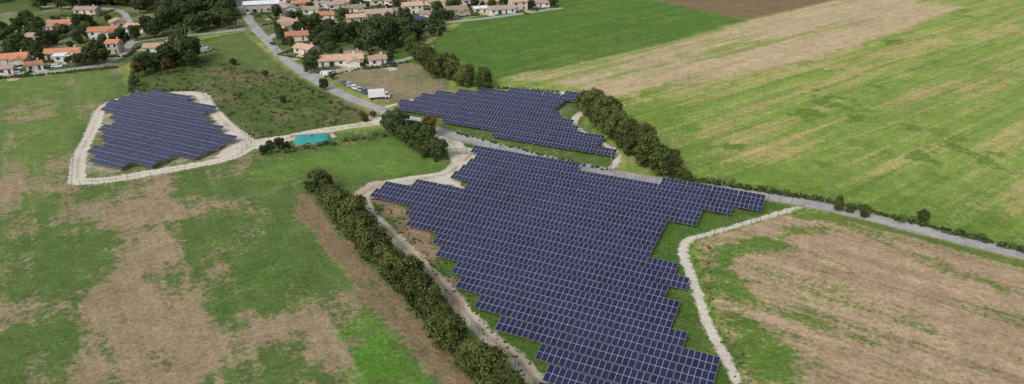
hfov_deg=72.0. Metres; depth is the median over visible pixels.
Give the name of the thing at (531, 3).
oak tree
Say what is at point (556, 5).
hedge
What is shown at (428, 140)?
hedgerow tree
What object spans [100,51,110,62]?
oak tree
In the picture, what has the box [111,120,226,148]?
solar panel row
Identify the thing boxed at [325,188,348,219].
hedgerow tree
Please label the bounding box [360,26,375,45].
oak tree
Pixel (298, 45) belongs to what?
roof
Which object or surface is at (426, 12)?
roof
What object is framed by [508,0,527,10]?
walls
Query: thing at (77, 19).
oak tree
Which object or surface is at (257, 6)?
warehouse
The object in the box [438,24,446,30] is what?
oak tree
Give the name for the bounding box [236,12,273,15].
hedge
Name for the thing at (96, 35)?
walls
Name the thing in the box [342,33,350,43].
oak tree
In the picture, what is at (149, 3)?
oak tree
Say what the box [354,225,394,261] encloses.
hedgerow tree
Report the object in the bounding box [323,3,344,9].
walls
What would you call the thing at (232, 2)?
oak tree
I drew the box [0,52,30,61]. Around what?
roof
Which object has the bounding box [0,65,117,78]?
hedge
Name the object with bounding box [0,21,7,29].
oak tree
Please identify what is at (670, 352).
solar panel row
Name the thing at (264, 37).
road
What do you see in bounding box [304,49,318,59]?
oak tree
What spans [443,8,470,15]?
walls
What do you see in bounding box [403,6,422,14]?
walls
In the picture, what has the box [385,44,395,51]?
oak tree
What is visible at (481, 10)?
walls
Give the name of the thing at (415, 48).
hedgerow tree
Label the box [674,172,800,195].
hedge
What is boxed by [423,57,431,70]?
hedgerow tree
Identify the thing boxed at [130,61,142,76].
autumn tree
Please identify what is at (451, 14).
oak tree
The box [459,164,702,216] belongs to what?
solar panel row
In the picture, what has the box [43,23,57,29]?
walls
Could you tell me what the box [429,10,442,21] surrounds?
oak tree
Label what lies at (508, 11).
walls
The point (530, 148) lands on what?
wire fence
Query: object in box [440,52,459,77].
hedgerow tree
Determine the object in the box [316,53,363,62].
roof
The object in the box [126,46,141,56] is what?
hedge
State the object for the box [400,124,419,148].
oak tree
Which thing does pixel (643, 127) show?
hedgerow tree
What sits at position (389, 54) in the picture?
oak tree
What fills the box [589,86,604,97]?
hedgerow tree
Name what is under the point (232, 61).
oak tree
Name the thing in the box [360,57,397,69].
hedge
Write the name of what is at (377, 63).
walls
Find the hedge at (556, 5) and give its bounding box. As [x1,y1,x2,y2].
[528,4,559,8]
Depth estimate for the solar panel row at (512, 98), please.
261.70 m
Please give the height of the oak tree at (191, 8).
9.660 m
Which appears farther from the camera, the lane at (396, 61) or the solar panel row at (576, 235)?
the lane at (396, 61)
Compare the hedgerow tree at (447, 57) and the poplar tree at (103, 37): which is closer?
the hedgerow tree at (447, 57)
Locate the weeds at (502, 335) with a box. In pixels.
[366,199,538,382]
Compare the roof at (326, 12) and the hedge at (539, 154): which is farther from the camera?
the roof at (326, 12)
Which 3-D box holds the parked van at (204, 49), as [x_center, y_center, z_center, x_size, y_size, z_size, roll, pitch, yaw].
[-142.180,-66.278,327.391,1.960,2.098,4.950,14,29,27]
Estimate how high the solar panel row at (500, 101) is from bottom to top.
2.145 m
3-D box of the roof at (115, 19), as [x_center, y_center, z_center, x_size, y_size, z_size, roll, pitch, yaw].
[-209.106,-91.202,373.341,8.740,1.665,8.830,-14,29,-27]
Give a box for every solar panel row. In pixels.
[87,145,159,168]
[88,154,128,170]
[98,124,214,153]
[99,132,202,159]
[100,104,223,131]
[102,140,172,160]
[105,99,211,121]
[109,112,237,143]
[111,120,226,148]
[118,96,206,114]
[129,92,217,112]
[146,89,191,100]
[369,188,652,256]
[380,181,657,247]
[397,99,578,130]
[400,104,604,143]
[405,205,678,273]
[406,216,689,290]
[411,179,662,237]
[413,97,573,124]
[420,93,559,117]
[433,233,667,297]
[434,90,555,110]
[435,245,679,314]
[442,116,599,145]
[450,171,698,227]
[452,261,674,327]
[455,276,687,346]
[456,89,560,109]
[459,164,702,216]
[464,181,666,228]
[466,158,733,214]
[470,145,579,169]
[474,152,763,212]
[474,294,720,372]
[479,87,564,103]
[491,130,616,155]
[494,316,715,383]
[509,87,577,103]
[535,344,685,383]
[542,364,616,383]
[564,91,580,97]
[660,177,765,202]
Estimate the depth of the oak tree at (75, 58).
304.33 m
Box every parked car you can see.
[12,71,25,74]
[51,64,62,67]
[65,62,77,66]
[361,88,367,93]
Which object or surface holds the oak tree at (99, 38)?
on the ground
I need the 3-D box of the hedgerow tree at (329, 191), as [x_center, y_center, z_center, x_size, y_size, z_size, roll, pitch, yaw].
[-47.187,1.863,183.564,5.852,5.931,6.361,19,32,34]
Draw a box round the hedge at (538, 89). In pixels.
[487,85,559,92]
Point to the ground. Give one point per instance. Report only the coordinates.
(248, 266)
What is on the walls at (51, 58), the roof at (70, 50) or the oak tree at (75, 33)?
the roof at (70, 50)
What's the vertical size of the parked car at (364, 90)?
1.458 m
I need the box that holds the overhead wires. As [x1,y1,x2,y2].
[614,145,828,175]
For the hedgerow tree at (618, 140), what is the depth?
219.60 m
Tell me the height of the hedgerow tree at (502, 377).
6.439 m
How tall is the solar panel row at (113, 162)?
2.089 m
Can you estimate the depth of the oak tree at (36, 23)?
346.97 m
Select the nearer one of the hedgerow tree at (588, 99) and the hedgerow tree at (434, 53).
the hedgerow tree at (588, 99)
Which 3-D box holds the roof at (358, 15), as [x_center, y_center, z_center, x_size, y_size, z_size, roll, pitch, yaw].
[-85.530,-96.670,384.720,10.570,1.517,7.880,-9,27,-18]
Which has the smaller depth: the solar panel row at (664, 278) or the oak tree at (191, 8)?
the solar panel row at (664, 278)
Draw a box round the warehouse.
[242,0,278,12]
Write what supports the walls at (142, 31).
on the ground
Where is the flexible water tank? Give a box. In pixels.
[290,132,334,145]
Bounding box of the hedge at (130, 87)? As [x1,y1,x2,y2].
[126,62,193,92]
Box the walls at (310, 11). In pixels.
[302,7,320,13]
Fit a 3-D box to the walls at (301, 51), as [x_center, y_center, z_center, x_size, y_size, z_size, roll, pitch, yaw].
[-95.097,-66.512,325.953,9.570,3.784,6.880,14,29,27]
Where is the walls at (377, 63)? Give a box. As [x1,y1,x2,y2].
[368,58,386,65]
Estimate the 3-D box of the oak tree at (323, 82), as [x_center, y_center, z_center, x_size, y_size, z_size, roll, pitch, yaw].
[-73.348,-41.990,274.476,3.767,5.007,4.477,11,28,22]
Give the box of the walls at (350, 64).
[318,59,362,67]
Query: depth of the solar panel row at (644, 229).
181.53 m
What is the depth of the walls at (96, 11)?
401.21 m
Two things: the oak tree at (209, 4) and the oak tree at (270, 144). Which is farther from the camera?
the oak tree at (209, 4)
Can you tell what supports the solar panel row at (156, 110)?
on the ground
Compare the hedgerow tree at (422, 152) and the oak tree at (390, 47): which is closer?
the hedgerow tree at (422, 152)
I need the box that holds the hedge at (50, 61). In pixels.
[15,60,53,74]
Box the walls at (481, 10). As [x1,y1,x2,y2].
[472,7,487,12]
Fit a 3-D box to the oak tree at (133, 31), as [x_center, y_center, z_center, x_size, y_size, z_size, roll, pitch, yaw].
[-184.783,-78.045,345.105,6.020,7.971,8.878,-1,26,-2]
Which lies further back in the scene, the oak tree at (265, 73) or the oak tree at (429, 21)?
the oak tree at (429, 21)
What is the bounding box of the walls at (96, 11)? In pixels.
[73,7,101,13]
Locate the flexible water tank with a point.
(303, 139)
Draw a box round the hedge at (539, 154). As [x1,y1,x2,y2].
[456,132,607,169]
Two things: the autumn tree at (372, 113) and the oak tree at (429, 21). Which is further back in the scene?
the oak tree at (429, 21)
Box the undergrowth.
[312,192,471,379]
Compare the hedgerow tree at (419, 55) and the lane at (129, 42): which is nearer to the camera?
the hedgerow tree at (419, 55)
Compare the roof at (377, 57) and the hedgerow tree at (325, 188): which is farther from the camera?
the roof at (377, 57)
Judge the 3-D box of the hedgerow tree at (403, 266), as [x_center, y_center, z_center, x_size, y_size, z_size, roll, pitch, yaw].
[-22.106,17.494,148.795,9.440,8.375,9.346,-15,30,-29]
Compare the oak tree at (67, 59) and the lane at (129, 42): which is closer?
the oak tree at (67, 59)
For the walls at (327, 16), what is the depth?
388.60 m
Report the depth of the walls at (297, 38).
345.62 m
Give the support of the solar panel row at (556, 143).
on the ground
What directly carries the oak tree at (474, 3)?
on the ground
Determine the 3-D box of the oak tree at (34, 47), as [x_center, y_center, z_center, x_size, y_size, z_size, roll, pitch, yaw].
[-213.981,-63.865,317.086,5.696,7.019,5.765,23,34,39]
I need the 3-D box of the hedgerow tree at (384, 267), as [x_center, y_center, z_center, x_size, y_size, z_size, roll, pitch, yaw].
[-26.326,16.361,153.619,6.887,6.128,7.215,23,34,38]
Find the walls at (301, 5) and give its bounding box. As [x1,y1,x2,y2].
[290,2,305,7]
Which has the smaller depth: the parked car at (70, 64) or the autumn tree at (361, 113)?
the autumn tree at (361, 113)
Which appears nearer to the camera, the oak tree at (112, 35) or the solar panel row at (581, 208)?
the solar panel row at (581, 208)
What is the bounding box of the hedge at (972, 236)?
[940,230,1023,252]
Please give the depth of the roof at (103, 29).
344.33 m
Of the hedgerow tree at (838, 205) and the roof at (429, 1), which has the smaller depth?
the hedgerow tree at (838, 205)
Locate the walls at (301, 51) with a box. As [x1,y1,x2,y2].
[293,46,319,53]
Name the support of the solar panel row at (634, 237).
on the ground
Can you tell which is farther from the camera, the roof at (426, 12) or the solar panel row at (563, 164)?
the roof at (426, 12)
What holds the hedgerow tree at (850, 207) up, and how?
on the ground
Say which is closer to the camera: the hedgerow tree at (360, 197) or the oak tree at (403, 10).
the hedgerow tree at (360, 197)
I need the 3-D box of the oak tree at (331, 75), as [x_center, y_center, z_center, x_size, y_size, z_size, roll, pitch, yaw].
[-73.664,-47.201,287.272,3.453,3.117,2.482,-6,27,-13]
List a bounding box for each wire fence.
[70,86,251,187]
[355,189,534,383]
[391,85,583,100]
[436,123,605,164]
[465,142,792,203]
[690,204,804,383]
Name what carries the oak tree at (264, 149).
on the ground
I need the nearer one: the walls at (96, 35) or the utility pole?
the utility pole
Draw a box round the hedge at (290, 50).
[278,49,334,58]
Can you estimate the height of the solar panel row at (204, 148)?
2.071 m
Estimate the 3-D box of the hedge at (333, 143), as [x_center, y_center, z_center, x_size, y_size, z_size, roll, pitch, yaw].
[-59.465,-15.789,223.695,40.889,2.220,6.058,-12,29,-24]
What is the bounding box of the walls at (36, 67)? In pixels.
[26,64,43,71]
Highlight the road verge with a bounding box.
[235,0,1023,259]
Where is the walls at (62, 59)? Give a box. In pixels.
[53,56,66,61]
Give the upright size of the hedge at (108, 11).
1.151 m
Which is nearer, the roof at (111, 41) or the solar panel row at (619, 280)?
the solar panel row at (619, 280)
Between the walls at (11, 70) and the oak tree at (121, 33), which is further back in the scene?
the oak tree at (121, 33)
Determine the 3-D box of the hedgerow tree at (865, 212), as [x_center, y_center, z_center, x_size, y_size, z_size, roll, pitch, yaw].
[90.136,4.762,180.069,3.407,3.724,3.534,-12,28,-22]
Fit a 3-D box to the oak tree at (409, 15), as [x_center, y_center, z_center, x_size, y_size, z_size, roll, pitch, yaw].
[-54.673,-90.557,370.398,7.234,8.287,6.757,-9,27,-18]
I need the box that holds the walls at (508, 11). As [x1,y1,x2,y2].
[488,7,515,13]
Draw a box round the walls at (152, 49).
[143,48,155,51]
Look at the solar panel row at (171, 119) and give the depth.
242.51 m
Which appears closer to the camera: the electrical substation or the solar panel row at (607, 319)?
the solar panel row at (607, 319)
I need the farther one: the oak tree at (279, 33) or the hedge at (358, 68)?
the oak tree at (279, 33)
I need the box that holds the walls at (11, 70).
[0,65,15,74]
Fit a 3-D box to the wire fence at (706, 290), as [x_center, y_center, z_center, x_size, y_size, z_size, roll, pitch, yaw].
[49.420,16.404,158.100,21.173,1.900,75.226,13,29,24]
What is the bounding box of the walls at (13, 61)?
[0,52,31,65]
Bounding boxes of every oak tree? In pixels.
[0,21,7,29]
[0,29,10,40]
[1,45,10,52]
[2,38,18,52]
[4,27,14,33]
[7,31,26,51]
[8,17,23,29]
[16,9,33,25]
[19,37,38,51]
[23,16,32,27]
[26,16,45,31]
[30,42,43,52]
[31,0,46,9]
[33,29,50,46]
[33,51,45,59]
[48,30,58,40]
[56,24,69,35]
[61,0,81,8]
[63,56,70,62]
[65,40,73,46]
[70,13,90,28]
[70,28,82,40]
[71,53,83,64]
[74,37,83,42]
[77,20,90,35]
[79,39,109,63]
[79,49,97,64]
[90,20,98,26]
[95,33,105,41]
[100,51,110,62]
[103,14,112,20]
[108,32,117,38]
[114,27,128,38]
[126,24,141,40]
[128,74,139,85]
[129,0,147,12]
[130,53,155,72]
[138,14,151,28]
[142,19,162,37]
[143,0,153,7]
[149,52,166,70]
[152,0,159,11]
[152,10,170,33]
[154,43,174,60]
[158,0,172,8]
[161,6,182,28]
[161,40,181,63]
[167,32,188,40]
[169,1,190,24]
[171,36,196,65]
[175,26,188,34]
[183,14,203,32]
[184,6,195,18]
[184,37,201,55]
[184,52,200,67]
[185,0,202,14]
[197,0,207,11]
[197,10,213,29]
[202,0,217,9]
[208,8,224,25]
[213,0,232,11]
[218,0,236,6]
[220,9,236,28]
[229,58,236,64]
[258,144,268,153]
[262,70,268,76]
[265,140,275,150]
[270,4,282,16]
[273,22,280,28]
[273,137,285,149]
[274,26,284,40]
[278,95,286,102]
[285,11,293,17]
[285,35,294,44]
[291,21,300,30]
[293,10,302,19]
[298,16,312,30]
[302,54,318,72]
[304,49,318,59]
[306,33,315,41]
[309,12,321,23]
[310,17,318,28]
[312,25,324,35]
[312,38,320,46]
[317,30,333,42]
[318,77,328,89]
[321,19,335,26]
[323,23,331,30]
[323,41,334,51]
[327,72,334,79]
[328,26,341,42]
[334,21,346,28]
[342,23,354,35]
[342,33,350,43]
[352,24,357,36]
[353,38,363,49]
[355,23,370,39]
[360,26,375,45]
[363,38,371,50]
[365,13,383,24]
[370,15,398,49]
[379,114,387,128]
[380,108,409,132]
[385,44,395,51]
[386,51,393,57]
[392,0,398,5]
[392,118,403,136]
[393,17,411,45]
[396,124,407,142]
[397,7,409,15]
[398,17,417,32]
[398,32,418,45]
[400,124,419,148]
[401,12,413,22]
[413,26,422,38]
[416,18,425,27]
[416,124,436,137]
[425,18,433,28]
[426,24,437,36]
[427,138,448,159]
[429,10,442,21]
[431,1,439,10]
[436,19,444,25]
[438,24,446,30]
[439,7,449,19]
[448,0,456,5]
[448,10,454,18]
[470,0,478,5]
[488,0,496,5]
[528,0,534,6]
[548,0,557,4]
[916,208,930,220]
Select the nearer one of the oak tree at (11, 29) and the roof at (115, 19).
the oak tree at (11, 29)
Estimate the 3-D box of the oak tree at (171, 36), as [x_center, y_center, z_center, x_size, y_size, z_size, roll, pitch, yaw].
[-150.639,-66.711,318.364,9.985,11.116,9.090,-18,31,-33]
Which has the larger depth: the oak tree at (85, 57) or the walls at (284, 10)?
the walls at (284, 10)
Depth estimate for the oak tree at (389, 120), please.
228.04 m
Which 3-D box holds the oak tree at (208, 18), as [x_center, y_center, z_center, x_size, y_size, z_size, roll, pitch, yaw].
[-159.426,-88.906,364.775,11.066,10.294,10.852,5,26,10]
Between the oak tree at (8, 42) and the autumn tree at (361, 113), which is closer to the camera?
the autumn tree at (361, 113)
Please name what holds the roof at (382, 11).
on the walls
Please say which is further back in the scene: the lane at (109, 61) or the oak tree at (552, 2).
the oak tree at (552, 2)
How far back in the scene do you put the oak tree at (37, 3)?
409.74 m
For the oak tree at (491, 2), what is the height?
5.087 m
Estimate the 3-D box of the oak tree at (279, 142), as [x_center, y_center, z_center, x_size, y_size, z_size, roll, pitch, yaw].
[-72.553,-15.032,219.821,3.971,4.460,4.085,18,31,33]
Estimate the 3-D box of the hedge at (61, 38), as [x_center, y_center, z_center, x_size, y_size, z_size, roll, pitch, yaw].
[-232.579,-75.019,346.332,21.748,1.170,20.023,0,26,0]
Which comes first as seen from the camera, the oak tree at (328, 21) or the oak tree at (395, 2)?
the oak tree at (328, 21)
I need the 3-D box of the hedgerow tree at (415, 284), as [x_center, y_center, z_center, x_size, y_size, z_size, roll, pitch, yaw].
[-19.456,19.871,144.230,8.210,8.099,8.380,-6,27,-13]
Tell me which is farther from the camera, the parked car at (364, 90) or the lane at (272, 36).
the lane at (272, 36)
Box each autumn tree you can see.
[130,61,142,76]
[157,4,167,9]
[160,57,173,72]
[359,110,364,117]
[370,111,375,117]
[419,114,436,128]
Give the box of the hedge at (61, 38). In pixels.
[46,35,69,44]
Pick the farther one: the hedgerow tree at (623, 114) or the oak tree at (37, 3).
the oak tree at (37, 3)
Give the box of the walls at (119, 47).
[105,40,124,53]
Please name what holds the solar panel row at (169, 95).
on the ground
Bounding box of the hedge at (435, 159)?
[411,147,438,161]
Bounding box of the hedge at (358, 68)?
[325,60,407,76]
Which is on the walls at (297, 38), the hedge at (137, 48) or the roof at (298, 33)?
the roof at (298, 33)
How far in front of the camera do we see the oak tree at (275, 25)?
364.04 m
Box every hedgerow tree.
[284,141,290,149]
[302,168,333,193]
[316,172,334,186]
[316,184,336,202]
[321,188,336,209]
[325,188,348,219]
[333,197,363,227]
[339,211,374,238]
[345,210,380,244]
[349,192,367,212]
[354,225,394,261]
[362,114,368,121]
[369,242,399,269]
[376,252,398,281]
[384,254,425,292]
[393,247,405,256]
[397,269,435,307]
[403,35,417,55]
[410,130,425,151]
[411,43,422,60]
[414,292,446,321]
[416,44,435,61]
[416,49,429,61]
[418,145,429,156]
[420,50,432,65]
[421,136,439,156]
[422,309,445,335]
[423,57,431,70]
[426,50,438,59]
[427,281,447,303]
[429,54,446,78]
[432,312,469,352]
[433,302,454,314]
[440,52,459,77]
[443,59,460,80]
[445,326,467,338]
[449,338,482,376]
[454,64,469,85]
[457,71,474,86]
[461,339,510,383]
[462,63,475,80]
[474,66,493,89]
[481,368,512,383]
[507,373,524,383]
[575,89,590,109]
[579,91,596,116]
[588,106,604,127]
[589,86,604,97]
[589,94,609,124]
[597,104,620,130]
[603,111,625,139]
[604,95,623,124]
[613,121,630,148]
[615,116,639,135]
[618,110,628,122]
[622,131,639,155]
[631,132,649,156]
[634,120,657,145]
[634,134,660,167]
[648,146,672,175]
[662,148,683,174]
[673,166,686,177]
[681,170,692,179]
[833,200,844,210]
[835,195,843,201]
[845,203,855,212]
[859,204,871,217]
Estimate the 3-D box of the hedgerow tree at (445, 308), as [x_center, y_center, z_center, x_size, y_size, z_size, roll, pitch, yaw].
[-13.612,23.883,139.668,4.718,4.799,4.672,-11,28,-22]
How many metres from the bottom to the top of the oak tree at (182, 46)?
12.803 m
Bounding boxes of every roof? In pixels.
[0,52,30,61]
[0,64,14,68]
[23,60,43,65]
[24,32,37,36]
[42,47,82,54]
[43,23,59,26]
[45,19,71,26]
[51,52,73,56]
[72,6,99,9]
[86,25,121,33]
[103,39,122,43]
[108,17,126,23]
[123,23,138,26]
[141,42,163,47]
[276,16,297,26]
[279,2,295,9]
[284,30,308,36]
[290,0,307,3]
[292,42,316,49]
[301,6,320,9]
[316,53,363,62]
[317,11,334,14]
[323,0,345,5]
[343,50,361,53]
[345,3,365,9]
[345,13,365,17]
[363,8,392,14]
[367,54,386,60]
[400,1,423,6]
[414,15,427,19]
[418,10,431,14]
[427,0,445,2]
[441,5,471,11]
[472,5,487,8]
[487,4,516,9]
[510,0,528,2]
[534,0,549,2]
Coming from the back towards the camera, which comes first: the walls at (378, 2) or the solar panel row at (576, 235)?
the walls at (378, 2)
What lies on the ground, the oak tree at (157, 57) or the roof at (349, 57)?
the oak tree at (157, 57)
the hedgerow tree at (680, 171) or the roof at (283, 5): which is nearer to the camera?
the hedgerow tree at (680, 171)
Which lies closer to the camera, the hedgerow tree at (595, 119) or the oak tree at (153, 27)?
the hedgerow tree at (595, 119)
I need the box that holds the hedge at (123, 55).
[105,46,139,56]
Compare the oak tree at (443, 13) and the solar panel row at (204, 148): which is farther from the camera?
the oak tree at (443, 13)
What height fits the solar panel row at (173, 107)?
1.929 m
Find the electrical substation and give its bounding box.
[406,116,421,124]
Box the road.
[236,0,1023,258]
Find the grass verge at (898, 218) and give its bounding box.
[668,174,1023,251]
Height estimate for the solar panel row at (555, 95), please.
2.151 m
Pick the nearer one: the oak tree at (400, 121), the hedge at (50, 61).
the oak tree at (400, 121)
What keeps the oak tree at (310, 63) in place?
on the ground
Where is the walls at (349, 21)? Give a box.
[346,17,364,22]
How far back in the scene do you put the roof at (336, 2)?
414.44 m
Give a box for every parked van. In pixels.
[200,46,211,51]
[322,70,333,75]
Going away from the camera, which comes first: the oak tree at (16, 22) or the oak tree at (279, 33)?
the oak tree at (279, 33)
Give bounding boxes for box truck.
[368,88,389,99]
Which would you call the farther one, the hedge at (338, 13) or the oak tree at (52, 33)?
the hedge at (338, 13)
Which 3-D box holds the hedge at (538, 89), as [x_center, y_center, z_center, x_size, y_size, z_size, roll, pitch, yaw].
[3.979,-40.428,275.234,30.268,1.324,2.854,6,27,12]
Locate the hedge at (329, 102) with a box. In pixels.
[254,71,365,114]
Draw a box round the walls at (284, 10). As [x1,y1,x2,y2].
[280,7,295,16]
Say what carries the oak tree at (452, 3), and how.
on the ground
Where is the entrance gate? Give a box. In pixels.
[447,148,466,153]
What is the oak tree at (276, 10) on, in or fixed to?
on the ground
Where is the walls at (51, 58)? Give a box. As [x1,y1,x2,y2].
[44,51,81,59]
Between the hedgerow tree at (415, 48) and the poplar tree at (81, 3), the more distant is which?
the poplar tree at (81, 3)
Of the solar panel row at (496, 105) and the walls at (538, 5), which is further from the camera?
the walls at (538, 5)
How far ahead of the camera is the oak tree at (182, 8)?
373.46 m
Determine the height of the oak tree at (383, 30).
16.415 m
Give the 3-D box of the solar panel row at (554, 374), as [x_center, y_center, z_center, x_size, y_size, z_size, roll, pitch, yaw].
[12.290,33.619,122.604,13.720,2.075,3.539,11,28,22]
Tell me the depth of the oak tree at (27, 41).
318.80 m
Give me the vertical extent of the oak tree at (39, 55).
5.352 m
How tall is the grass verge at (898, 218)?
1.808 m
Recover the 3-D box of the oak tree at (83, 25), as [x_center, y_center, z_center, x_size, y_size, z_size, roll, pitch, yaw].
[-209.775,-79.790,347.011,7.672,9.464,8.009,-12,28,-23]
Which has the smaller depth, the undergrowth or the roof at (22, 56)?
the undergrowth
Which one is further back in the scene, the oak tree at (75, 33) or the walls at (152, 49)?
the oak tree at (75, 33)
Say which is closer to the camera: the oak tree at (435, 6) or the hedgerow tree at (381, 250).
the hedgerow tree at (381, 250)
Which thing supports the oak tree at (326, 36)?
on the ground
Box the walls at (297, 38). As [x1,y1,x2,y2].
[288,35,307,40]
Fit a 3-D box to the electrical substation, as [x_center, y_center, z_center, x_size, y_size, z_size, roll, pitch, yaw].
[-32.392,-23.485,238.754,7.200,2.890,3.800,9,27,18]
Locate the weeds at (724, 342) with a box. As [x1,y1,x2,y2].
[691,243,751,383]
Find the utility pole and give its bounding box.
[824,175,830,203]
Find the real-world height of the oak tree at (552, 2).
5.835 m
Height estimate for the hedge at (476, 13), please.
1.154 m
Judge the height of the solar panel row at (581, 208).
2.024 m
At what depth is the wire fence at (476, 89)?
274.17 m
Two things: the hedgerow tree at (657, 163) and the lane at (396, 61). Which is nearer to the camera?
the hedgerow tree at (657, 163)
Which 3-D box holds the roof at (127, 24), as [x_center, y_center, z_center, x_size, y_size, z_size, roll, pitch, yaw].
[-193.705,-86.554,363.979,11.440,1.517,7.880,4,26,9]
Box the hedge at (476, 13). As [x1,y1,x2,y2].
[442,8,479,18]
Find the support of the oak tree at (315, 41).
on the ground
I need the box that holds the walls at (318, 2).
[308,0,329,5]
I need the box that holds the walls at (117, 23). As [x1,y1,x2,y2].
[110,20,125,26]
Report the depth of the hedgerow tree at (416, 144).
216.14 m
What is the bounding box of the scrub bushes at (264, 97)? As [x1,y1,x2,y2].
[134,58,353,137]
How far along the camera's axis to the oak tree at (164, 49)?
298.01 m
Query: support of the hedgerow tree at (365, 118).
on the ground
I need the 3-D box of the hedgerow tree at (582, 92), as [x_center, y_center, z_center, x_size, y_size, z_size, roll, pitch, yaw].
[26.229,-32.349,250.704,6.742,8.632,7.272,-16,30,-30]
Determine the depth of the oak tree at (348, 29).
345.42 m
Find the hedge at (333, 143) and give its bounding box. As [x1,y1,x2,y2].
[258,131,386,154]
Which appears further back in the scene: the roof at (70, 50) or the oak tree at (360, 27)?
the oak tree at (360, 27)
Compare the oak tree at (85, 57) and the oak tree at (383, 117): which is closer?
the oak tree at (383, 117)
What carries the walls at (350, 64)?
on the ground
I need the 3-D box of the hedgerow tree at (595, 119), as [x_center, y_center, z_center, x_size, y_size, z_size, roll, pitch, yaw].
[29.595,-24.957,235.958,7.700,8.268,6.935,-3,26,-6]
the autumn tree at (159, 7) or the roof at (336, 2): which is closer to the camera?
the autumn tree at (159, 7)
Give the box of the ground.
[0,0,1023,383]
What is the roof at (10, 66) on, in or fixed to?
on the walls at (11, 70)
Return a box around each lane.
[2,28,244,78]
[42,6,134,54]
[268,7,562,38]
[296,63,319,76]
[319,46,432,76]
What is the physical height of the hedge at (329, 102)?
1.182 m
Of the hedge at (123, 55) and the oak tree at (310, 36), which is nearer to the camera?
the hedge at (123, 55)
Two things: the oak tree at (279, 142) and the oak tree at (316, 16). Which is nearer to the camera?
the oak tree at (279, 142)
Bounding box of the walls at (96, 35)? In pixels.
[87,26,120,39]
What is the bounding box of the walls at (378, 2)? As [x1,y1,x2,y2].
[372,0,385,4]
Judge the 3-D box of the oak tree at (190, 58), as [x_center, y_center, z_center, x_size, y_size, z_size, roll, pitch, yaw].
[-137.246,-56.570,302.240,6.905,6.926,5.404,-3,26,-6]
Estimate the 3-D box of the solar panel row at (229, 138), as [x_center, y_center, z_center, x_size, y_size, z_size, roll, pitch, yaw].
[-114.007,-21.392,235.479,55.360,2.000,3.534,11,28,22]
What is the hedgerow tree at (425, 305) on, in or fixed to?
on the ground
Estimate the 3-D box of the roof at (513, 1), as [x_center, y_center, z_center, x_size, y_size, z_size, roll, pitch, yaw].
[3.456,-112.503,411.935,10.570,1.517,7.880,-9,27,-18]
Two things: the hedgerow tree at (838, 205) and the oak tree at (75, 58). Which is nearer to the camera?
the hedgerow tree at (838, 205)
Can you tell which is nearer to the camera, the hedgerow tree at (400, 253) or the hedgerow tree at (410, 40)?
the hedgerow tree at (400, 253)
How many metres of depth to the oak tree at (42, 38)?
332.37 m
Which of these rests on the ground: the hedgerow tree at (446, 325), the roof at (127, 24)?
the hedgerow tree at (446, 325)
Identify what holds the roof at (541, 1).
on the walls at (538, 5)
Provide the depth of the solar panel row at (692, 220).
187.06 m
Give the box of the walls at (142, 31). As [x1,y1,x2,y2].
[124,27,144,32]
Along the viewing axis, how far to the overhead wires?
189.33 m
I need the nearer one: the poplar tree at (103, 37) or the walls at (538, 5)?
the poplar tree at (103, 37)
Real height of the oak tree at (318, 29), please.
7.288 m
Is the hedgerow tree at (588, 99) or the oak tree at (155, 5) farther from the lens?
the oak tree at (155, 5)
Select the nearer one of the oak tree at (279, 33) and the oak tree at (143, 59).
the oak tree at (143, 59)
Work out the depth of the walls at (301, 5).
417.80 m
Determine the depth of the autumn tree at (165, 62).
293.53 m
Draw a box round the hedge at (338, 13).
[335,6,374,14]
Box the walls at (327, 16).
[321,15,334,19]
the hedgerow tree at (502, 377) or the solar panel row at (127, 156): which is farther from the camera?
the solar panel row at (127, 156)
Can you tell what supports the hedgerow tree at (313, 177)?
on the ground
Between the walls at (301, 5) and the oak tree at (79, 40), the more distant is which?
the walls at (301, 5)
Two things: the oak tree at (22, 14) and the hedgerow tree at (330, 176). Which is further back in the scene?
the oak tree at (22, 14)
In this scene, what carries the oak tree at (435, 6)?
on the ground
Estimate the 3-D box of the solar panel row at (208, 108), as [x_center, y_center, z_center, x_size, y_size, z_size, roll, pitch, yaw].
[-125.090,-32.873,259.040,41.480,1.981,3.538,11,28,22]
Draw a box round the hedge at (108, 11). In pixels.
[58,9,114,16]
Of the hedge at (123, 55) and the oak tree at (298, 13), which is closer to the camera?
the hedge at (123, 55)
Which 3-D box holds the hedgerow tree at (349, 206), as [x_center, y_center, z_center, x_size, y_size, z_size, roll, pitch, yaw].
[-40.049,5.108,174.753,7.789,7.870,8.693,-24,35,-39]
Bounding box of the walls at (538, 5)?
[533,3,549,6]
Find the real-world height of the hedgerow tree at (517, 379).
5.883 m
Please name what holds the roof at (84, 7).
on the walls at (96, 11)
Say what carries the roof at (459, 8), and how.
on the walls at (464, 12)
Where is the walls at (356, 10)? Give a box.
[349,8,363,12]
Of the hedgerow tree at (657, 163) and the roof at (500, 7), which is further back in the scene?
the roof at (500, 7)
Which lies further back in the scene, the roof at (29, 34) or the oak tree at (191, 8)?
the oak tree at (191, 8)
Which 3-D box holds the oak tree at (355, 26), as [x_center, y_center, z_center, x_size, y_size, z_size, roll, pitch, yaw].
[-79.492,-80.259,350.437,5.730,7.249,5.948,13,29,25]
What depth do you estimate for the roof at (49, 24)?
363.61 m
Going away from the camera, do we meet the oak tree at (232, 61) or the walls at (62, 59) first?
the oak tree at (232, 61)
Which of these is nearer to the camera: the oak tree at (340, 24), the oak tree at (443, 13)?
the oak tree at (340, 24)
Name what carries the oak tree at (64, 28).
on the ground
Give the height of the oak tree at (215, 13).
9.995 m
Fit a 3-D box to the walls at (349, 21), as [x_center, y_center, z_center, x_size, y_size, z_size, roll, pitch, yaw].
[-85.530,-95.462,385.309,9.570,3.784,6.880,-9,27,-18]
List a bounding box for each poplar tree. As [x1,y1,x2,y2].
[55,0,62,9]
[75,0,85,5]
[101,35,105,46]
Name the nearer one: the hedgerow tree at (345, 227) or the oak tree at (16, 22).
the hedgerow tree at (345, 227)

